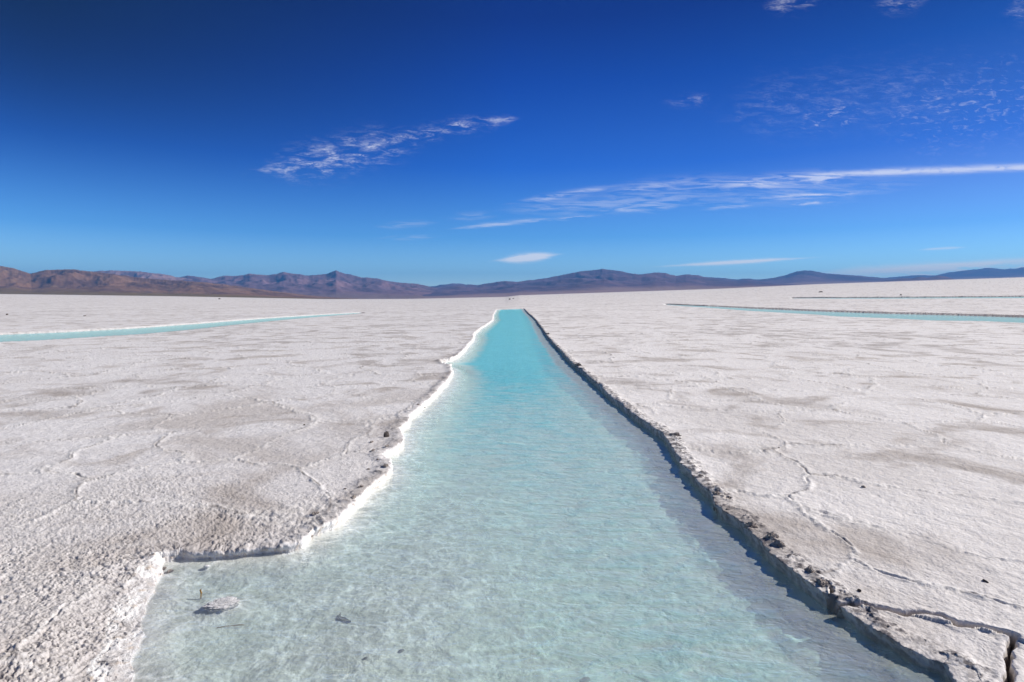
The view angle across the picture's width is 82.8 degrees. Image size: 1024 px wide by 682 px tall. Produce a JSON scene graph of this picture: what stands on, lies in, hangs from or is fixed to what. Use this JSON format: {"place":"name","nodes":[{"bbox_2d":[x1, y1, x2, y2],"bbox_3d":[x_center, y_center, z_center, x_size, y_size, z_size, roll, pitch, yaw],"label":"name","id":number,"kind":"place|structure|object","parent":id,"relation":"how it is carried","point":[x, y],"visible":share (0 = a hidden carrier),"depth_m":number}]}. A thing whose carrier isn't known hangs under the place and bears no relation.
{"place":"outdoors","nodes":[
{"label":"outdoors","id":0,"kind":"place"},
{"bbox_2d":[92,270,191,280],"bbox_3d":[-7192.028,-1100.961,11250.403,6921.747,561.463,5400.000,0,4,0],"label":"hills","id":1,"kind":"structure","parent":0,"point":[139,274],"depth_m":11160.16},
{"bbox_2d":[0,266,356,298],"bbox_3d":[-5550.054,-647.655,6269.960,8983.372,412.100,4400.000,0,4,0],"label":"hills","id":2,"kind":"structure","parent":0,"point":[57,282],"depth_m":5481.32},
{"bbox_2d":[0,313,357,341],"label":"water","id":3,"kind":"structure","parent":0,"point":[36,336],"depth_m":30.74},
{"bbox_2d":[180,270,436,298],"bbox_3d":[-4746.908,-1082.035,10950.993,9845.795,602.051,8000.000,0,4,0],"label":"mountains","id":4,"kind":"structure","parent":0,"point":[336,284],"depth_m":10087.35},
{"bbox_2d":[429,283,471,286],"bbox_3d":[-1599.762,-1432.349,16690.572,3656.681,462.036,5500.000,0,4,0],"label":"mountains","id":5,"kind":"structure","parent":0,"point":[449,285],"depth_m":16814.51},
{"bbox_2d":[0,277,1023,681],"bbox_3d":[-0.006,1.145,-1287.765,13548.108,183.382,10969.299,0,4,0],"label":"ground","id":6,"kind":"structure","parent":0,"point":[234,457],"depth_m":4.92},
{"bbox_2d":[338,613,350,621],"bbox_3d":[-0.906,1.491,3.118,0.110,0.016,0.034,4,6,44],"label":"crust flake","id":7,"kind":"object","parent":6,"relation":"on","point":[343,618],"visible":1,"depth_m":3.12},
{"bbox_2d":[580,677,589,681],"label":"submerged stone","id":8,"kind":"object","parent":6,"relation":"on","point":[585,679],"visible":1,"depth_m":2.72},
{"bbox_2d":[743,521,757,528],"bbox_3d":[1.684,1.299,4.103,0.103,0.042,0.075,-11,14,28],"label":"salt lump","id":9,"kind":"object","parent":6,"relation":"on","point":[750,524],"visible":0.96,"depth_m":4.09},
{"bbox_2d":[768,534,778,538],"bbox_3d":[1.732,1.298,3.845,0.084,0.041,0.048,-16,13,-4],"label":"salt lump","id":10,"kind":"object","parent":6,"relation":"on","point":[773,535],"visible":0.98,"depth_m":3.84},
{"bbox_2d":[773,539,785,546],"bbox_3d":[1.740,1.316,3.769,0.078,0.047,0.065,19,20,23],"label":"salt lump","id":11,"kind":"object","parent":6,"relation":"on","point":[778,543],"visible":1,"depth_m":3.76},
{"bbox_2d":[804,566,814,572],"bbox_3d":[1.755,1.352,3.419,0.052,0.047,0.078,13,-4,-10],"label":"salt lump","id":12,"kind":"object","parent":6,"relation":"on","point":[809,569],"visible":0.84,"depth_m":3.40},
{"bbox_2d":[814,578,828,586],"bbox_3d":[1.742,1.356,3.262,0.072,0.037,0.063,-2,5,-30],"label":"salt lump","id":13,"kind":"object","parent":6,"relation":"on","point":[822,582],"visible":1,"depth_m":3.25},
{"bbox_2d":[0,0,1023,285],"label":"sky","id":14,"kind":"structure","parent":0,"point":[422,142]},
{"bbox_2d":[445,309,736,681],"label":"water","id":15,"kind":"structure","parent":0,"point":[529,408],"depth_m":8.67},
{"bbox_2d":[202,596,239,611],"bbox_3d":[-1.592,1.442,3.192,0.174,0.034,0.169,2,4,24],"label":"salt clump","id":16,"kind":"object","parent":15,"relation":"in","point":[224,604],"visible":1,"depth_m":3.17},
{"bbox_2d":[406,269,808,298],"bbox_3d":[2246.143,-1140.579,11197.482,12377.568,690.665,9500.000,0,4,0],"label":"mountains","id":17,"kind":"structure","parent":0,"point":[599,281],"depth_m":9635.99},
{"bbox_2d":[705,270,890,284],"bbox_3d":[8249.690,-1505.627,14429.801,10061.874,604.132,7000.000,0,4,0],"label":"mountains","id":18,"kind":"structure","parent":0,"point":[804,277],"depth_m":13728.27},
{"bbox_2d":[674,305,1023,322],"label":"water","id":19,"kind":"structure","parent":0,"point":[947,317],"depth_m":54.46},
{"bbox_2d":[881,275,953,281],"bbox_3d":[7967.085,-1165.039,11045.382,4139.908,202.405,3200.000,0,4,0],"label":"mountains","id":20,"kind":"structure","parent":0,"point":[938,277],"depth_m":10655.44},
{"bbox_2d":[819,297,1023,298],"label":"water","id":21,"kind":"structure","parent":0,"point":[918,298],"depth_m":145.00},
{"bbox_2d":[888,267,1023,278],"bbox_3d":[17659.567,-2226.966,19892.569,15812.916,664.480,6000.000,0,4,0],"label":"mountains","id":22,"kind":"structure","parent":0,"point":[988,273],"depth_m":19099.19}
]}

